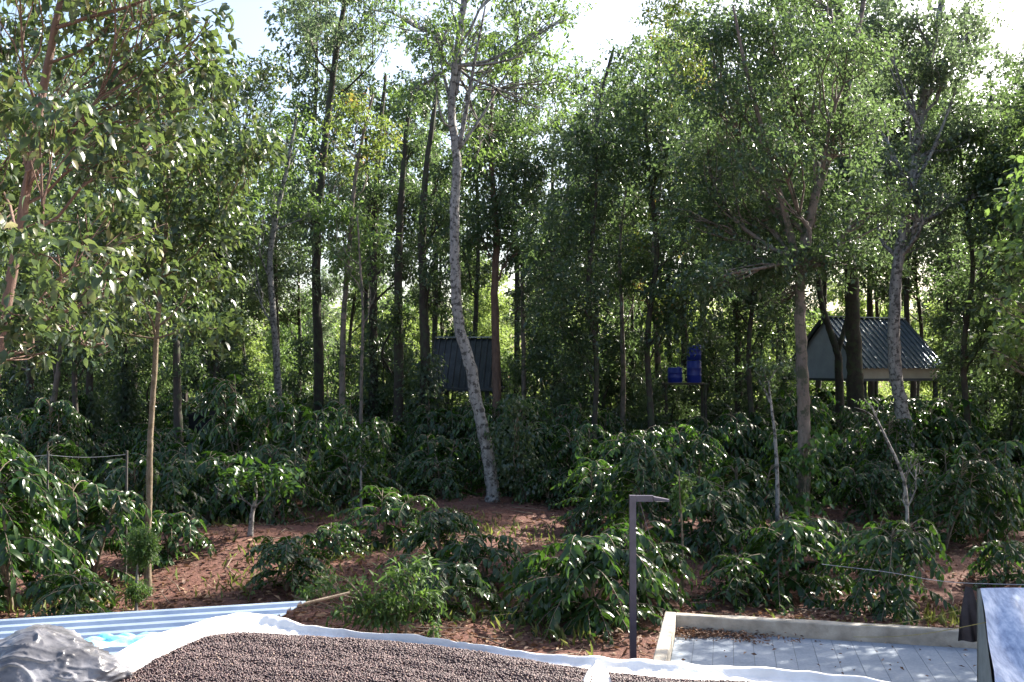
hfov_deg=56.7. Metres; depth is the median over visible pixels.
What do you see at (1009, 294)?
shade tree
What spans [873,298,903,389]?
background tree
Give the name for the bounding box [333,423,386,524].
sapling
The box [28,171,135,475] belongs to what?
plantation tree
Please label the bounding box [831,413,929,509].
coffee bush
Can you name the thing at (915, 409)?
coffee bush
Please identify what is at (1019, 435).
coffee bush
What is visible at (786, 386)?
background tree
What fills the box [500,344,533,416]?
background tree
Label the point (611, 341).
background tree
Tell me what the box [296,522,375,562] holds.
coffee bush
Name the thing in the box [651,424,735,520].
coffee bush
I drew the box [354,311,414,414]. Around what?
background tree
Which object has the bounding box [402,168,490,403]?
background tree
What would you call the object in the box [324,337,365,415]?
background tree
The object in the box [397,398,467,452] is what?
coffee bush
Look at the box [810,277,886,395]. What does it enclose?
background tree
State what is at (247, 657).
coffee cherries
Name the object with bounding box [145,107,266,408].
background tree
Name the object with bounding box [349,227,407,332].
background tree
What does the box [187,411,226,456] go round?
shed
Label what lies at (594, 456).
coffee bush
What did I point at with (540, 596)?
coffee bush
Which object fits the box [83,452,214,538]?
coffee bush
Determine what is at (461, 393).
coffee bush
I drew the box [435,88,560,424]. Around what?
shade tree
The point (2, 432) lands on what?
coffee bush
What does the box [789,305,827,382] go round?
background tree
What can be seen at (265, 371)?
background tree
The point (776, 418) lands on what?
coffee bush
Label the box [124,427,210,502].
coffee bush
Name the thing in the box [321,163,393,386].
background tree
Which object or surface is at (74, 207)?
background tree
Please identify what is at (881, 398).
coffee bush
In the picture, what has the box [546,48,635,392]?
background tree
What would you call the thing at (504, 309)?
background tree
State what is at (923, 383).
background tree
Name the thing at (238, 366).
background tree
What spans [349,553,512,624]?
coffee bush
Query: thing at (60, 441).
coffee bush
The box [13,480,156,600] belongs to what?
coffee bush
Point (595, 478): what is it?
coffee bush
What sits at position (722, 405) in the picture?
coffee bush
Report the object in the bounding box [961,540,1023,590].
coffee bush
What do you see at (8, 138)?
background tree
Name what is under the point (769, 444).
coffee bush
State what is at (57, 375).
plantation tree
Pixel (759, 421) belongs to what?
coffee bush
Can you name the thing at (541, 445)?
coffee bush
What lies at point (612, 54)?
plantation tree
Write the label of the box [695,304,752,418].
background tree
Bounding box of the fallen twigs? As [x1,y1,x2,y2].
[16,493,1017,676]
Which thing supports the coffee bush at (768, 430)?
on the ground at (950, 585)
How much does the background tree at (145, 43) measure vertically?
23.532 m
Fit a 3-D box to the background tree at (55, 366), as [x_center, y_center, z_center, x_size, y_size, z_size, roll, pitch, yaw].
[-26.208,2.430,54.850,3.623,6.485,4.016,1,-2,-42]
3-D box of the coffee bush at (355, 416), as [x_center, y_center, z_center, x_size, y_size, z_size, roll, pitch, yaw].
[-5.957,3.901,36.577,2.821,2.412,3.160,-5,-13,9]
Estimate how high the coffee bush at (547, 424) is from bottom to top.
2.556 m
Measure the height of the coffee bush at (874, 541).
1.809 m
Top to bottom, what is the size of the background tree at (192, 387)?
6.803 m
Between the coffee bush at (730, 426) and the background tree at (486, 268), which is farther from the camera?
the background tree at (486, 268)
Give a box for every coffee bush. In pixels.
[0,395,11,425]
[0,397,106,510]
[0,424,18,467]
[0,427,33,468]
[0,434,102,612]
[0,435,98,554]
[1,397,19,418]
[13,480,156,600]
[15,438,92,499]
[19,390,103,479]
[20,568,114,617]
[71,439,132,488]
[72,420,141,482]
[79,465,140,501]
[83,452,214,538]
[98,426,158,469]
[108,393,169,427]
[121,510,216,570]
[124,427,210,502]
[127,422,162,461]
[128,439,227,512]
[129,421,199,489]
[132,410,155,428]
[155,398,206,426]
[158,451,276,524]
[162,412,192,438]
[179,419,277,506]
[181,445,241,506]
[185,374,312,508]
[219,444,341,525]
[241,534,345,600]
[242,404,348,510]
[245,386,287,425]
[251,398,303,429]
[252,431,332,496]
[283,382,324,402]
[289,389,324,406]
[292,394,338,423]
[295,417,339,485]
[296,449,408,516]
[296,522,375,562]
[314,399,393,493]
[322,422,418,488]
[323,485,438,553]
[332,414,366,426]
[335,387,392,421]
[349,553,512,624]
[365,416,410,465]
[367,402,412,435]
[368,459,424,493]
[389,507,487,576]
[395,453,485,501]
[396,406,477,468]
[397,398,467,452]
[397,434,478,494]
[411,442,459,486]
[435,533,540,600]
[445,394,555,493]
[447,403,499,475]
[448,396,511,472]
[453,391,491,405]
[453,442,506,488]
[468,420,569,500]
[479,545,602,624]
[491,522,712,644]
[504,443,563,490]
[512,416,562,472]
[515,468,584,510]
[523,424,592,496]
[535,423,617,507]
[547,398,627,465]
[550,456,646,539]
[574,439,638,507]
[584,435,693,542]
[585,425,681,512]
[585,429,632,490]
[588,517,723,621]
[598,407,646,427]
[634,368,691,424]
[637,428,706,484]
[643,447,705,511]
[650,472,763,565]
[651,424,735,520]
[656,416,720,468]
[685,553,799,615]
[686,408,768,467]
[686,456,802,539]
[694,456,734,482]
[707,399,759,424]
[716,412,788,467]
[720,511,875,615]
[721,468,773,518]
[745,425,797,488]
[756,429,848,504]
[761,404,792,425]
[762,387,838,483]
[773,518,874,581]
[778,403,834,436]
[781,438,851,511]
[793,387,846,407]
[793,517,960,624]
[811,401,860,461]
[814,397,846,434]
[814,435,902,506]
[820,459,913,525]
[823,433,867,483]
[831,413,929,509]
[833,395,946,492]
[864,394,888,415]
[864,398,924,461]
[868,397,889,411]
[881,454,1014,552]
[891,396,998,492]
[894,446,998,519]
[897,468,983,513]
[910,396,931,415]
[924,417,976,458]
[940,439,1023,546]
[957,420,1019,463]
[961,446,1023,499]
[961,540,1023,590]
[974,462,1023,517]
[1008,422,1023,473]
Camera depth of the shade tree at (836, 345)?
37.91 m
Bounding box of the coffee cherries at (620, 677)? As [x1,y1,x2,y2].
[608,672,751,681]
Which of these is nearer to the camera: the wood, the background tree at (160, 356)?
the background tree at (160, 356)
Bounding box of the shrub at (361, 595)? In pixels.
[291,566,427,632]
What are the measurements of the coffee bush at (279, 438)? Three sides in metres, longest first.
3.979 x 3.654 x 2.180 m
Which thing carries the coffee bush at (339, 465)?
on the ground at (950, 585)
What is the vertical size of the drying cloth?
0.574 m
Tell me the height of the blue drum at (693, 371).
0.824 m
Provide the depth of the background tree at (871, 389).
51.89 m
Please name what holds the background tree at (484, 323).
on the ground at (950, 585)
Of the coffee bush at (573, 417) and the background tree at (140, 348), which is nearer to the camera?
the coffee bush at (573, 417)
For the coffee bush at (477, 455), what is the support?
on the ground at (950, 585)
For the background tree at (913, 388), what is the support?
on the ground at (950, 585)
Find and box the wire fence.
[16,450,127,586]
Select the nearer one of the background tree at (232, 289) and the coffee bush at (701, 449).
the coffee bush at (701, 449)
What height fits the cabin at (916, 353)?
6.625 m
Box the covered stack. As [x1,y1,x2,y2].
[958,586,1023,681]
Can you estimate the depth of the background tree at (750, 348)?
33.22 m
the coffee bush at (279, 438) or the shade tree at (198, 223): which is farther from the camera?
the coffee bush at (279, 438)
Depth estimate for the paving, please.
11.23 m
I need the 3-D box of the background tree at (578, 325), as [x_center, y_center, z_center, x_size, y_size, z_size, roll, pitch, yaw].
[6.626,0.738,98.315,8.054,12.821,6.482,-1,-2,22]
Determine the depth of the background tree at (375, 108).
49.55 m
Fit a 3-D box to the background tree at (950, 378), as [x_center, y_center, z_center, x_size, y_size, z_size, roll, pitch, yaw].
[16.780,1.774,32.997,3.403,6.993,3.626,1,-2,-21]
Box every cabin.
[419,336,504,413]
[782,316,946,404]
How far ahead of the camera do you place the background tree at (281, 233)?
51.73 m
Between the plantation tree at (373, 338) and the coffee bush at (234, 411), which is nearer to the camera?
the coffee bush at (234, 411)
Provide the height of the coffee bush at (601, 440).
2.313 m
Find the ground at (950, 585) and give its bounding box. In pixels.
[0,373,1023,659]
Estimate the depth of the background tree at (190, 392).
47.86 m
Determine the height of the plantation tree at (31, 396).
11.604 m
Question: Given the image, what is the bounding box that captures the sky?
[0,0,1023,366]
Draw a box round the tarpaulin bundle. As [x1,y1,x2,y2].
[0,624,132,681]
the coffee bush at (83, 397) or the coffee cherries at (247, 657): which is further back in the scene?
the coffee bush at (83, 397)
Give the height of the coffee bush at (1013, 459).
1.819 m
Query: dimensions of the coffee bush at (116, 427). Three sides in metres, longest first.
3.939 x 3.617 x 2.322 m
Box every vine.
[484,393,549,503]
[778,426,843,523]
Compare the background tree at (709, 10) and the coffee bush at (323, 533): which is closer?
the coffee bush at (323, 533)
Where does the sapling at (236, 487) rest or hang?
on the ground at (950, 585)
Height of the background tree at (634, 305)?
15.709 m
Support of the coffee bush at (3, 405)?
on the ground at (950, 585)
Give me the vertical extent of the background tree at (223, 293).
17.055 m
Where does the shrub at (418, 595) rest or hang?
on the ground at (950, 585)
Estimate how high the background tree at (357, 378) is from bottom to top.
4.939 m
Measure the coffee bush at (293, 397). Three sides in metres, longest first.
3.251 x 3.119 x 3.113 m
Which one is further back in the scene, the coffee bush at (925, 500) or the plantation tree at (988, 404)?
the plantation tree at (988, 404)
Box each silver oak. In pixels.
[353,0,599,502]
[818,0,1015,503]
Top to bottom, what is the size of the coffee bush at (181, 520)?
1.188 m
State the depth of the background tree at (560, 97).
50.17 m
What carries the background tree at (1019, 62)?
on the ground at (950, 585)
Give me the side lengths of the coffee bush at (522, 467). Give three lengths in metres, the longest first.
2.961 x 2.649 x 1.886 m
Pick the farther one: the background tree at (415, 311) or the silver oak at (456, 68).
the background tree at (415, 311)
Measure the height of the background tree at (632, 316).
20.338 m
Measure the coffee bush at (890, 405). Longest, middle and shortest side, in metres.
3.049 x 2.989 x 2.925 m
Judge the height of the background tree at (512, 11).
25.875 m
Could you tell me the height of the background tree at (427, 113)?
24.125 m
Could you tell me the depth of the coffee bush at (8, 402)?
39.75 m
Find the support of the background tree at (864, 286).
on the ground at (950, 585)
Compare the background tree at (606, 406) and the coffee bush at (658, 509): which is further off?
the background tree at (606, 406)
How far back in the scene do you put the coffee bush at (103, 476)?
28.26 m
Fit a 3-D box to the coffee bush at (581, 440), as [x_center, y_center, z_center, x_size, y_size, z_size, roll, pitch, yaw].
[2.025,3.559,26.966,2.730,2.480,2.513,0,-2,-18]
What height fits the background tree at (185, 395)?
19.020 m
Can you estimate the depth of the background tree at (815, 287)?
118.90 m
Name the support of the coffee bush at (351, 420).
on the ground at (950, 585)
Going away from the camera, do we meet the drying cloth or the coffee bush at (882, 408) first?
the drying cloth
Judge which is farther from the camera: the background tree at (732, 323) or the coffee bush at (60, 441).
the background tree at (732, 323)
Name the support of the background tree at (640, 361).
on the ground at (950, 585)
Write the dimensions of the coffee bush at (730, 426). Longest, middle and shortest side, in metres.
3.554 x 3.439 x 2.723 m
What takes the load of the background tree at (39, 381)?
on the ground at (950, 585)
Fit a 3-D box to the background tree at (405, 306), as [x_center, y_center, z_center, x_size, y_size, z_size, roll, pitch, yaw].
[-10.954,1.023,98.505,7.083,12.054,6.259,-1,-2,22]
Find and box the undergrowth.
[0,381,938,418]
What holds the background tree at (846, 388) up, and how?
on the ground at (950, 585)
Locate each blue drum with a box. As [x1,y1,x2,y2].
[667,367,682,382]
[687,345,700,359]
[687,360,700,382]
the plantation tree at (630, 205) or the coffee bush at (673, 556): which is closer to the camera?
the coffee bush at (673, 556)
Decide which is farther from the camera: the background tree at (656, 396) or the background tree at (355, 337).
the background tree at (355, 337)
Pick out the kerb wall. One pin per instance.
(831, 630)
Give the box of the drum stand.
[661,383,708,461]
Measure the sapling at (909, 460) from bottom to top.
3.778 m
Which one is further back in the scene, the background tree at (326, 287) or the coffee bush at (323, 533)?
the background tree at (326, 287)
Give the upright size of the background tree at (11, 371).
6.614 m
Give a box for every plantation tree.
[0,172,74,437]
[1,212,100,407]
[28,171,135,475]
[96,164,186,458]
[126,156,249,442]
[176,45,292,410]
[222,70,329,429]
[274,0,404,426]
[305,186,407,482]
[307,88,403,435]
[339,75,441,461]
[371,70,449,449]
[387,94,474,458]
[487,133,575,417]
[524,90,622,422]
[554,30,654,408]
[582,131,667,432]
[612,0,722,417]
[658,96,727,423]
[688,119,784,420]
[909,158,994,411]
[942,75,1023,452]
[979,94,1023,463]
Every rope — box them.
[861,609,960,625]
[888,622,985,636]
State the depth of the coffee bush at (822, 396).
45.39 m
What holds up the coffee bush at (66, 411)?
on the ground at (950, 585)
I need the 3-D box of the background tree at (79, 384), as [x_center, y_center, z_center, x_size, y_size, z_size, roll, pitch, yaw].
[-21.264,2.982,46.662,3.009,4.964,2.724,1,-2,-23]
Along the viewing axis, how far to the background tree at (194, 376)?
78.55 m
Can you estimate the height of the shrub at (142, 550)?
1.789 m
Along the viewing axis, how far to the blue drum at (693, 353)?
33.77 m
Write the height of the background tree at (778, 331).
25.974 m
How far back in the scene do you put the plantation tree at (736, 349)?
34.83 m
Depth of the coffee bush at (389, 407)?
39.69 m
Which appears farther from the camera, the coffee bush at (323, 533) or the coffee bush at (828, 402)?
the coffee bush at (828, 402)
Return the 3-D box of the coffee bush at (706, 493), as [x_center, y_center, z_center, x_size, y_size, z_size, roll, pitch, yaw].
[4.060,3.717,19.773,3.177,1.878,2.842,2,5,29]
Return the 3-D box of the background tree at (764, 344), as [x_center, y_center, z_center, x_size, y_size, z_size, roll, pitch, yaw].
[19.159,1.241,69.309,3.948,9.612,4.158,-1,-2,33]
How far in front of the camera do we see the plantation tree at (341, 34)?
39.86 m
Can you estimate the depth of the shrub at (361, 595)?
13.45 m
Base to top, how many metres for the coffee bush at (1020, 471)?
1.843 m
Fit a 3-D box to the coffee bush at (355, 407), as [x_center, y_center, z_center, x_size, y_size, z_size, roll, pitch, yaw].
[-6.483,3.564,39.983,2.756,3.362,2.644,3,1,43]
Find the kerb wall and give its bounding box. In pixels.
[653,612,976,660]
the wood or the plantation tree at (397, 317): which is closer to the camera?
the plantation tree at (397, 317)
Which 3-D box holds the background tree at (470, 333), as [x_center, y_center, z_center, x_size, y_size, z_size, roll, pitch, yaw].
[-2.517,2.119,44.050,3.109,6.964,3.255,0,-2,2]
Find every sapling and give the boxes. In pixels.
[212,453,306,536]
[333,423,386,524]
[668,471,699,595]
[744,352,792,528]
[852,398,927,596]
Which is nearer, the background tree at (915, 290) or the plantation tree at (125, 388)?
the plantation tree at (125, 388)
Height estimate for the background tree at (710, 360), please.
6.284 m
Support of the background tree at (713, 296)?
on the ground at (950, 585)
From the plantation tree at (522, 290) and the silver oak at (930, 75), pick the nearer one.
the silver oak at (930, 75)
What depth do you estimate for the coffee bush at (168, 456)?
25.91 m
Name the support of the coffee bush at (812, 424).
on the ground at (950, 585)
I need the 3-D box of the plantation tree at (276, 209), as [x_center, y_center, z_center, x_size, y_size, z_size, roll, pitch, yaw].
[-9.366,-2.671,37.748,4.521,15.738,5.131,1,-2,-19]
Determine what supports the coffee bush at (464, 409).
on the ground at (950, 585)
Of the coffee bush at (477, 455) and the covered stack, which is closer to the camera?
the covered stack
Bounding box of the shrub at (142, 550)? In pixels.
[116,519,163,610]
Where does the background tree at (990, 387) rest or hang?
on the ground at (950, 585)
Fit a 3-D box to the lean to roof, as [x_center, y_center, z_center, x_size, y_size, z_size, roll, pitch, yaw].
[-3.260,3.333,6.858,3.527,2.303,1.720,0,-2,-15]
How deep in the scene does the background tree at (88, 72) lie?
47.51 m
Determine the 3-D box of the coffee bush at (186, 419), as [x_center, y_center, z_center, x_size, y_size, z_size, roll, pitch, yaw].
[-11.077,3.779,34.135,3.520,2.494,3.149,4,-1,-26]
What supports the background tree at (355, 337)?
on the ground at (950, 585)
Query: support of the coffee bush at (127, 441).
on the ground at (950, 585)
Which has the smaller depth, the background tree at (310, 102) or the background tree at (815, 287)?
the background tree at (310, 102)
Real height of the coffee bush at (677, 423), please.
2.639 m
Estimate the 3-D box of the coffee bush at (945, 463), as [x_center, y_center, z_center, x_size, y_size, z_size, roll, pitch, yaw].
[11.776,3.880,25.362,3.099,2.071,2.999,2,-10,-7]
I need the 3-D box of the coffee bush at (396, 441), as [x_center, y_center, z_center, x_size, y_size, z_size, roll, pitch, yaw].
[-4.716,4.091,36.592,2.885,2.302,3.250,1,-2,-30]
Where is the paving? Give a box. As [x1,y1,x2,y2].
[671,631,976,681]
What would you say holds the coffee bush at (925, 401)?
on the ground at (950, 585)
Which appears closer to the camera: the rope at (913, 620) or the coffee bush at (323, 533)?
the rope at (913, 620)
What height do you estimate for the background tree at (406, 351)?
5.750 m
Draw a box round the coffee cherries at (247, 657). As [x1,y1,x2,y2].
[121,632,591,681]
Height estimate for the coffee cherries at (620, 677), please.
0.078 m
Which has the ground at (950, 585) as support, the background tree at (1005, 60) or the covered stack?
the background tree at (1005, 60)
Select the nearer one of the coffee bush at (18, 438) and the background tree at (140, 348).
the coffee bush at (18, 438)
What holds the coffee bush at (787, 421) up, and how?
on the ground at (950, 585)
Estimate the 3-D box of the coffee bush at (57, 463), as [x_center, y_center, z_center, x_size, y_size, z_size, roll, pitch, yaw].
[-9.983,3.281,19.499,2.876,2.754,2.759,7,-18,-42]
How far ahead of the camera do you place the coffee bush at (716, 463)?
29.15 m
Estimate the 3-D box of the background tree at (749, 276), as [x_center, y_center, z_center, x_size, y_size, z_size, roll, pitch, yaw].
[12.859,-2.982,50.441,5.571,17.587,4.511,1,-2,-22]
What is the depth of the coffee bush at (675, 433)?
27.82 m
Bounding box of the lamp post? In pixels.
[629,495,669,658]
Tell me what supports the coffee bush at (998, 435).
on the ground at (950, 585)
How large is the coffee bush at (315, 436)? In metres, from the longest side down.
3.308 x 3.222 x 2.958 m
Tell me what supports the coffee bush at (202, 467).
on the ground at (950, 585)
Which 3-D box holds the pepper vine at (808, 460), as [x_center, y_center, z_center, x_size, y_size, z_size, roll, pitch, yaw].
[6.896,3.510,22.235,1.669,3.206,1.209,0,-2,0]
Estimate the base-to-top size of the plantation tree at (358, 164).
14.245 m
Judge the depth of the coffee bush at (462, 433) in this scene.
34.49 m
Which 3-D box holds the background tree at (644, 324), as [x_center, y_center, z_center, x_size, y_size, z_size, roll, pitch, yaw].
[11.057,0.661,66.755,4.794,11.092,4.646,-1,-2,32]
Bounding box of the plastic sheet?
[85,632,164,648]
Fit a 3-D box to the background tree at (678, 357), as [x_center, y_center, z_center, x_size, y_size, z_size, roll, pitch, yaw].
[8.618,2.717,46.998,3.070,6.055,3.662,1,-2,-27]
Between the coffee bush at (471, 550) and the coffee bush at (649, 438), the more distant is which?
the coffee bush at (649, 438)
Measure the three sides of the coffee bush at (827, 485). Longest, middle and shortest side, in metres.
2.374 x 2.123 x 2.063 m
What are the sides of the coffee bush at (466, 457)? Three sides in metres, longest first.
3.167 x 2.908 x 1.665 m
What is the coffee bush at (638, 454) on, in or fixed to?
on the ground at (950, 585)
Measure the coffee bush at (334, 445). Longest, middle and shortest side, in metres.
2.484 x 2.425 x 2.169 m
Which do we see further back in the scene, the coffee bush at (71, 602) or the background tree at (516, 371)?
the background tree at (516, 371)
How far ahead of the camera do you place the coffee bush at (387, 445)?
31.79 m
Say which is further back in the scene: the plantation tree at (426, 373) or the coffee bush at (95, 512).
the plantation tree at (426, 373)
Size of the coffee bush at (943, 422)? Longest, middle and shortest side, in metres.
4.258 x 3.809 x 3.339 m
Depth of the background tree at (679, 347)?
59.38 m
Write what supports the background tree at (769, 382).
on the ground at (950, 585)
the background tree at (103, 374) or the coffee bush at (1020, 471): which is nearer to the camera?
the coffee bush at (1020, 471)
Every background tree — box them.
[0,35,85,385]
[0,84,39,216]
[0,153,54,403]
[0,333,68,424]
[0,362,45,409]
[4,345,66,412]
[22,322,95,413]
[32,76,160,492]
[35,44,129,399]
[40,331,71,394]
[58,361,111,422]
[71,0,195,391]
[79,347,143,430]
[81,334,142,423]
[102,324,190,427]
[129,323,159,388]
[130,329,190,400]
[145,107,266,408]
[146,73,245,402]
[146,145,243,400]
[156,346,204,422]
[163,306,249,423]
[170,339,209,397]
[196,351,280,436]
[223,226,269,394]
[223,267,252,360]
[225,327,268,401]
[236,111,318,346]
[237,362,284,424]
[242,186,333,420]
[247,314,304,393]
[253,0,380,395]
[261,313,327,389]
[272,325,335,430]
[293,70,425,406]
[295,265,347,365]
[296,290,348,383]
[304,342,356,400]
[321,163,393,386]
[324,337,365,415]
[338,286,392,354]
[346,358,391,418]
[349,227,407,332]
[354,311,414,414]
[372,335,420,436]
[378,0,489,407]
[378,310,419,387]
[382,294,430,365]
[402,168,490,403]
[403,278,452,361]
[412,79,534,405]
[430,313,478,414]
[448,250,499,332]
[455,352,519,417]
[461,257,513,341]
[464,284,512,361]
[466,0,577,398]
[489,349,545,399]
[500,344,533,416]
[501,312,560,419]
[503,84,645,438]
[504,237,557,392]
[509,62,612,416]
[515,330,592,458]
[524,202,580,392]
[538,333,614,463]
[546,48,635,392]
[546,304,604,383]
[552,316,660,432]
[559,329,617,410]
[564,146,648,406]
[587,36,749,429]
[597,4,726,417]
[599,178,660,367]
[600,84,676,388]
[613,301,654,382]
[615,322,666,428]
[623,375,675,433]
[638,275,695,371]
[644,360,700,441]
[645,0,755,366]
[651,337,719,403]
[653,301,718,411]
[673,6,819,412]
[677,320,745,426]
[686,158,730,398]
[689,88,825,440]
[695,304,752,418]
[697,340,756,411]
[706,301,756,357]
[712,130,790,397]
[716,349,793,448]
[723,0,835,393]
[739,158,833,403]
[746,314,792,375]
[753,355,793,415]
[762,358,810,426]
[764,313,827,408]
[784,45,875,391]
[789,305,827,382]
[805,263,837,317]
[809,380,845,396]
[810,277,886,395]
[829,381,867,396]
[832,0,919,397]
[832,122,929,394]
[836,46,968,405]
[858,121,941,399]
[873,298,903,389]
[880,4,1004,390]
[889,297,958,399]
[891,65,1023,452]
[901,310,932,393]
[909,292,937,390]
[910,191,977,336]
[922,321,1016,420]
[925,89,1018,291]
[939,299,1014,444]
[951,41,1023,369]
[960,291,1023,465]
[974,39,1023,258]
[990,139,1021,233]
[1011,21,1023,130]
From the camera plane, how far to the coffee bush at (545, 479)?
26.09 m
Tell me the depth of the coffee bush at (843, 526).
18.43 m
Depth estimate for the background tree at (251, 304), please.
55.21 m
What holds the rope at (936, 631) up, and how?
attached to the covered stack
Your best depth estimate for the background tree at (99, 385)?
41.68 m
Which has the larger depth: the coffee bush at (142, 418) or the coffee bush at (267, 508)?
the coffee bush at (142, 418)
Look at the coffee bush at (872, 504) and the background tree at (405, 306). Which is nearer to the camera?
the coffee bush at (872, 504)
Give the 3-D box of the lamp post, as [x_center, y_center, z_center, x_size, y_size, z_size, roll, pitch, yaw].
[1.836,3.256,12.809,0.530,2.374,0.423,0,-2,0]
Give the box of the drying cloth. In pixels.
[115,612,886,681]
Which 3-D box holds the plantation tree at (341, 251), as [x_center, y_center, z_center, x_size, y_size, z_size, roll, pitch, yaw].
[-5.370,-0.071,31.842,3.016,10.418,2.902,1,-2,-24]
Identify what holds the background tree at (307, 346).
on the ground at (950, 585)
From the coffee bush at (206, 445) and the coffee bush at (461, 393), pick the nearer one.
the coffee bush at (206, 445)
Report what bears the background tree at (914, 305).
on the ground at (950, 585)
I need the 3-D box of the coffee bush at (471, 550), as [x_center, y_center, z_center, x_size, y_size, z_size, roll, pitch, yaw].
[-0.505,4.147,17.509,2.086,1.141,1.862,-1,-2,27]
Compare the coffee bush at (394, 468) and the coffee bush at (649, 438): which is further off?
the coffee bush at (394, 468)
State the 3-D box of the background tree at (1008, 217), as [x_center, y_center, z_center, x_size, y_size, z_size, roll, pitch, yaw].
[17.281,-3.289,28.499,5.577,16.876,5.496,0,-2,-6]
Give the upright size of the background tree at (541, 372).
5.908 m
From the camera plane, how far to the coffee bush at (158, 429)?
35.71 m
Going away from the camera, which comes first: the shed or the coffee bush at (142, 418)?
the shed
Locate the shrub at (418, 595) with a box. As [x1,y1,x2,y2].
[352,547,454,633]
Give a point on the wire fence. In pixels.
(126, 485)
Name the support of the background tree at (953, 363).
on the ground at (950, 585)
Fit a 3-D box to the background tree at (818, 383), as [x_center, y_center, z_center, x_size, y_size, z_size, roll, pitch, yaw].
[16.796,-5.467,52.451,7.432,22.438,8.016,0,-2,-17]
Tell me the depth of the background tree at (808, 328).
54.11 m
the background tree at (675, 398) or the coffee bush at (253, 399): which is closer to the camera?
the background tree at (675, 398)
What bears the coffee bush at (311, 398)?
on the ground at (950, 585)
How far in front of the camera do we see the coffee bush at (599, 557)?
14.47 m
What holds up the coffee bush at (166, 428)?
on the ground at (950, 585)
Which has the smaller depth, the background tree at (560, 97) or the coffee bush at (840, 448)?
the coffee bush at (840, 448)
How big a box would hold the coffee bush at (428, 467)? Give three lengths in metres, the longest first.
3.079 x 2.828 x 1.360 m
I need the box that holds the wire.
[823,564,1023,584]
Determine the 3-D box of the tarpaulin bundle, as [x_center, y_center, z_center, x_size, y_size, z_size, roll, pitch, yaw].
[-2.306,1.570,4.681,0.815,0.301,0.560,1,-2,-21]
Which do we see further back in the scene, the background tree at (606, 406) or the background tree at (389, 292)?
the background tree at (389, 292)
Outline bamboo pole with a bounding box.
[297,591,349,606]
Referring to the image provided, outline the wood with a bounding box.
[142,270,942,386]
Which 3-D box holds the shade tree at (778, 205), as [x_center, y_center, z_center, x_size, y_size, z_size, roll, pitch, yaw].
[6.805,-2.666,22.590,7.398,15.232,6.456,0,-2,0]
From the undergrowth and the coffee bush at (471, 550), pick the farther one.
the undergrowth
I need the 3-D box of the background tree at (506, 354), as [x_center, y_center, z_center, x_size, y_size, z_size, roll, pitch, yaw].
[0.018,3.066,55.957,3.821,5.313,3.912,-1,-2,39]
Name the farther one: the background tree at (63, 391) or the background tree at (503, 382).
the background tree at (503, 382)
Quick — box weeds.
[4,478,1023,655]
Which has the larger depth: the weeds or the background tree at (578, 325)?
the background tree at (578, 325)
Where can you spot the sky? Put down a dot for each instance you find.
(609, 19)
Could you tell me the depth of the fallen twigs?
13.76 m
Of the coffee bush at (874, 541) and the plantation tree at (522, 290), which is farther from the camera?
the plantation tree at (522, 290)
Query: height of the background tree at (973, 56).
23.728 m
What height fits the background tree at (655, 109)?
15.533 m
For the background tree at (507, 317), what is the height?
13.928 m
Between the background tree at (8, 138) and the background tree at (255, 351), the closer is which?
the background tree at (8, 138)
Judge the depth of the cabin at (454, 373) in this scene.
38.45 m
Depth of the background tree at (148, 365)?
39.83 m
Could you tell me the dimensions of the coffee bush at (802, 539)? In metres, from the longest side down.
3.442 x 3.160 x 1.604 m
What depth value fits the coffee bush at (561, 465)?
28.41 m
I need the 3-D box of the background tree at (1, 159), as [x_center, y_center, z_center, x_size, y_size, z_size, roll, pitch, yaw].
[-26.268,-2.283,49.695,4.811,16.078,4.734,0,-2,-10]
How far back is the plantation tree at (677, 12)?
38.70 m
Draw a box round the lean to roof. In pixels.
[0,601,304,654]
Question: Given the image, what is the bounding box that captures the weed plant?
[424,616,441,637]
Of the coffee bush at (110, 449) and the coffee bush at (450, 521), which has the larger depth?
the coffee bush at (110, 449)
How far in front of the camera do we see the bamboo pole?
8.46 m
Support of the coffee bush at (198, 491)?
on the ground at (950, 585)
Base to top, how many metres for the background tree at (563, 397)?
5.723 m
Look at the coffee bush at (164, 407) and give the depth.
40.02 m
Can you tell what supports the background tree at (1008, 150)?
on the ground at (950, 585)
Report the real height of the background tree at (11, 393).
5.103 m
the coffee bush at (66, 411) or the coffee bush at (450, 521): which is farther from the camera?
the coffee bush at (66, 411)
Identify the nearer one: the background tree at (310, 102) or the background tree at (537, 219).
the background tree at (310, 102)
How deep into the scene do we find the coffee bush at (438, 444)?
28.88 m
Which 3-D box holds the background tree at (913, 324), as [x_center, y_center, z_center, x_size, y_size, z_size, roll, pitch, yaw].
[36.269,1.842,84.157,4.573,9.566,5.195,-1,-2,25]
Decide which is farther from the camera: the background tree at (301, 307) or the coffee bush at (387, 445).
the background tree at (301, 307)
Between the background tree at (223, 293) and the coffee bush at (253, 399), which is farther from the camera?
the coffee bush at (253, 399)
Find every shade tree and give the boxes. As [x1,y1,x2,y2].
[0,0,241,381]
[60,46,288,596]
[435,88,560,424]
[636,0,928,519]
[744,81,855,429]
[760,0,938,421]
[964,128,1023,381]
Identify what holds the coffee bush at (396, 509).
on the ground at (950, 585)
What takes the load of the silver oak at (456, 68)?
on the ground at (950, 585)
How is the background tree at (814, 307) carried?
on the ground at (950, 585)
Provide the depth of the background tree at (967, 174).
45.51 m
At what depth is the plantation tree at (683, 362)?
39.95 m

